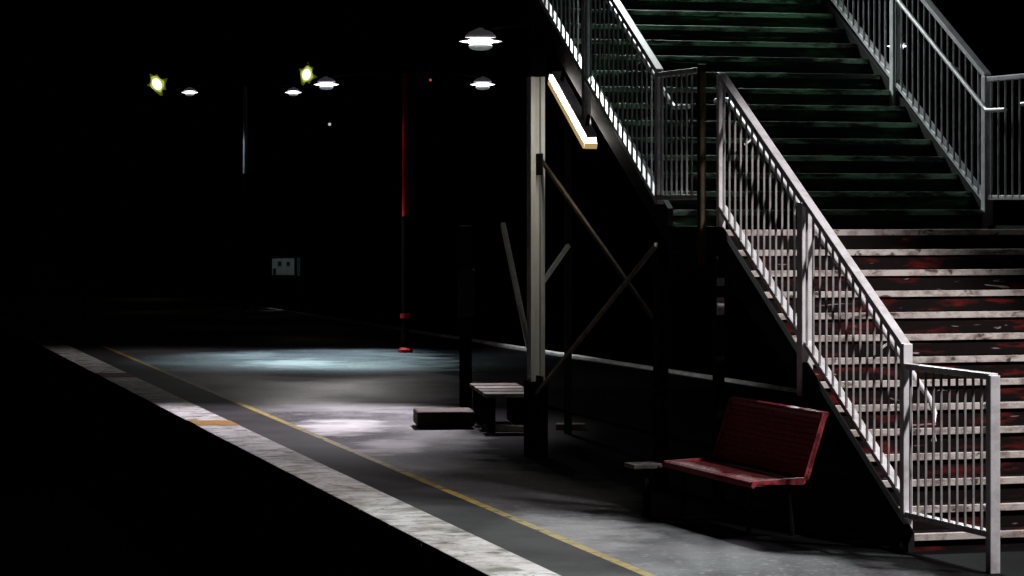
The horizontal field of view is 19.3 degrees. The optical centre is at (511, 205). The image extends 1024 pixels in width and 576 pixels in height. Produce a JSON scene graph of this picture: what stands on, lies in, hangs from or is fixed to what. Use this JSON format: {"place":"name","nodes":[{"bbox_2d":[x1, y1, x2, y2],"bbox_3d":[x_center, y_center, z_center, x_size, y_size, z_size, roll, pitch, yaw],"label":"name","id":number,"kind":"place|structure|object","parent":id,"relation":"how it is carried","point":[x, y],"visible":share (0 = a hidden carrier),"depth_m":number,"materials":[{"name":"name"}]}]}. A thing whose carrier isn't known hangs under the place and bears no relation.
{"place":"outdoors","nodes":[
{"label":"outdoors","id":0,"kind":"place"},
{"bbox_2d":[0,212,1023,575],"bbox_3d":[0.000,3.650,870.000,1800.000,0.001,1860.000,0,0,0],"label":"ground","id":1,"kind":"structure","parent":0,"point":[74,502],"depth_m":122.47,"materials":[{"name":"black"}]},
{"bbox_2d":[147,71,173,296],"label":"street lamp","id":2,"kind":"object","parent":1,"relation":"on","point":[156,84],"visible":1,"depth_m":120.53,"materials":[{"name":"metal"}]},
{"bbox_2d":[299,62,320,290],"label":"street lamp","id":3,"kind":"object","parent":1,"relation":"on","point":[307,74],"visible":1,"depth_m":128.53,"materials":[{"name":"metal"}]},
{"bbox_2d":[325,116,333,283],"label":"yard lamp","id":4,"kind":"object","parent":1,"relation":"on","point":[329,123],"visible":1,"depth_m":140.20,"materials":[{"name":"metal"}]},
{"bbox_2d":[426,74,434,289],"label":"signal light","id":5,"kind":"object","parent":1,"relation":"on","point":[430,80],"visible":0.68,"depth_m":130.21,"materials":[{"name":"paint"}]},
{"bbox_2d":[0,297,869,575],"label":"platform","id":6,"kind":"structure","parent":1,"relation":"on","point":[298,370],"depth_m":38.03,"materials":[{"name":"concrete"}]},
{"bbox_2d":[182,82,301,313],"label":"lamp post","id":7,"kind":"object","parent":6,"relation":"on","point":[292,90],"visible":1,"depth_m":71.14,"materials":[{"name":"black metal"}]},
{"bbox_2d":[248,256,299,310],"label":"notice board","id":8,"kind":"object","parent":6,"relation":"on","point":[282,265],"visible":0.91,"depth_m":72.98,"materials":[{"name":"paint"}]},
{"bbox_2d":[0,314,560,575],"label":"platform edge coping","id":9,"kind":"object","parent":6,"relation":"on","point":[454,549],"visible":0.99,"depth_m":27.79,"materials":[{"name":"paint"}]},
{"bbox_2d":[96,373,135,376],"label":"edge paint mark","id":10,"kind":"object","parent":9,"relation":"on","point":[115,374],"visible":1,"depth_m":44.92,"materials":[{"name":"grey paint"}]},
{"bbox_2d":[188,420,238,424],"bbox_3d":[-3.490,2.535,35.158,0.479,0.004,0.891,0,0,-14],"label":"edge paint mark","id":11,"kind":"object","parent":9,"relation":"on","point":[212,422],"visible":1,"depth_m":35.17,"materials":[{"name":"yellow paint"}]},
{"bbox_2d":[0,304,642,575],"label":"edge strip","id":12,"kind":"object","parent":6,"relation":"on","point":[555,555],"visible":1,"depth_m":28.19,"materials":[{"name":"grey concrete"}]},
{"bbox_2d":[0,302,655,575],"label":"yellow line","id":13,"kind":"object","parent":6,"relation":"on","point":[573,543],"visible":1,"depth_m":28.19,"materials":[{"name":"paint"}]},
{"bbox_2d":[189,296,1023,423],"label":"platform back kerb","id":14,"kind":"structure","parent":6,"relation":"on","point":[776,387],"depth_m":52.04,"materials":[{"name":"paint"}]},
{"bbox_2d":[326,335,1023,575],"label":"tar apron","id":15,"kind":"object","parent":6,"relation":"on","point":[840,520],"visible":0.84,"depth_m":30.32,"materials":[{"name":"grey asphalt"}]},
{"bbox_2d":[314,70,494,352],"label":"lamp post","id":16,"kind":"object","parent":15,"relation":"on","point":[405,314],"visible":1,"depth_m":52.24,"materials":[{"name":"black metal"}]},
{"bbox_2d":[413,408,474,428],"bbox_3d":[-0.787,2.450,34.690,0.660,0.200,0.700,0,0,-6],"label":"timber block","id":17,"kind":"object","parent":15,"relation":"on","point":[423,418],"depth_m":34.36,"materials":[{"name":"paint"}]},
{"bbox_2d":[458,226,474,407],"bbox_3d":[-0.584,1.400,37.933,0.220,2.300,0.095,0,0,-11],"label":"signpost","id":18,"kind":"object","parent":15,"relation":"on","point":[466,292],"visible":0.96,"depth_m":37.90,"materials":[{"name":"metal"}]},
{"bbox_2d":[470,383,523,432],"bbox_3d":[-0.123,2.330,34.790,0.560,0.440,2.200,0,0,-6],"label":"slatted bench","id":19,"kind":"object","parent":15,"relation":"on","point":[485,395],"visible":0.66,"depth_m":34.56,"materials":[{"name":"paint"}]},
{"bbox_2d":[460,19,538,49],"bbox_3d":[-0.123,0.077,38.600,1.112,4.945,0.275,0,0,0],"label":"lamp post","id":20,"kind":"object","parent":15,"relation":"on","point":[480,39],"visible":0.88,"depth_m":38.55,"materials":[{"name":"paint"}]},
{"bbox_2d":[482,424,523,431],"bbox_3d":[-0.072,2.515,34.026,0.531,0.070,0.220,0,0,2],"label":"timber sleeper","id":21,"kind":"object","parent":15,"relation":"on","point":[509,427],"visible":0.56,"depth_m":33.92,"materials":[{"name":"brown wood"}]},
{"bbox_2d":[624,396,828,538],"bbox_3d":[1.673,2.062,23.909,0.882,0.980,2.250,0,0,-17],"label":"bench","id":22,"kind":"object","parent":15,"relation":"on","point":[784,439],"visible":1,"depth_m":23.83,"materials":[{"name":"red paint"}]},
{"bbox_2d":[888,33,922,355],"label":"lamp post","id":23,"kind":"object","parent":1,"relation":"on","point":[921,68],"visible":0.11,"depth_m":53.96,"materials":[{"name":"metal"}]},
{"bbox_2d":[0,0,1023,211],"label":"sky","id":24,"kind":"structure","parent":0,"point":[83,129],"materials":[{"name":"black"}]},
{"bbox_2d":[556,423,584,429],"bbox_3d":[0.669,2.515,34.276,0.328,0.070,0.220,0,0,2],"label":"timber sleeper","id":25,"kind":"object","parent":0,"point":[575,426],"visible":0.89,"depth_m":34.17,"materials":[{"name":"brown wood"}]},
{"bbox_2d":[500,0,1023,573],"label":"footbridge staircase","id":26,"kind":"structure","parent":0,"point":[790,168],"depth_m":27.03,"materials":[{"name":"metal"}]},
{"bbox_2d":[547,69,597,148],"bbox_3d":[0.589,-0.943,29.290,0.140,0.795,1.218,0,0,-17],"label":"fluorescent light","id":27,"kind":"object","parent":26,"relation":"hanging from","point":[571,108],"visible":1,"depth_m":29.19,"materials":[{"name":"glowing glass"},{"name":"white plastic"},{"name":"painted metal"}]}
]}

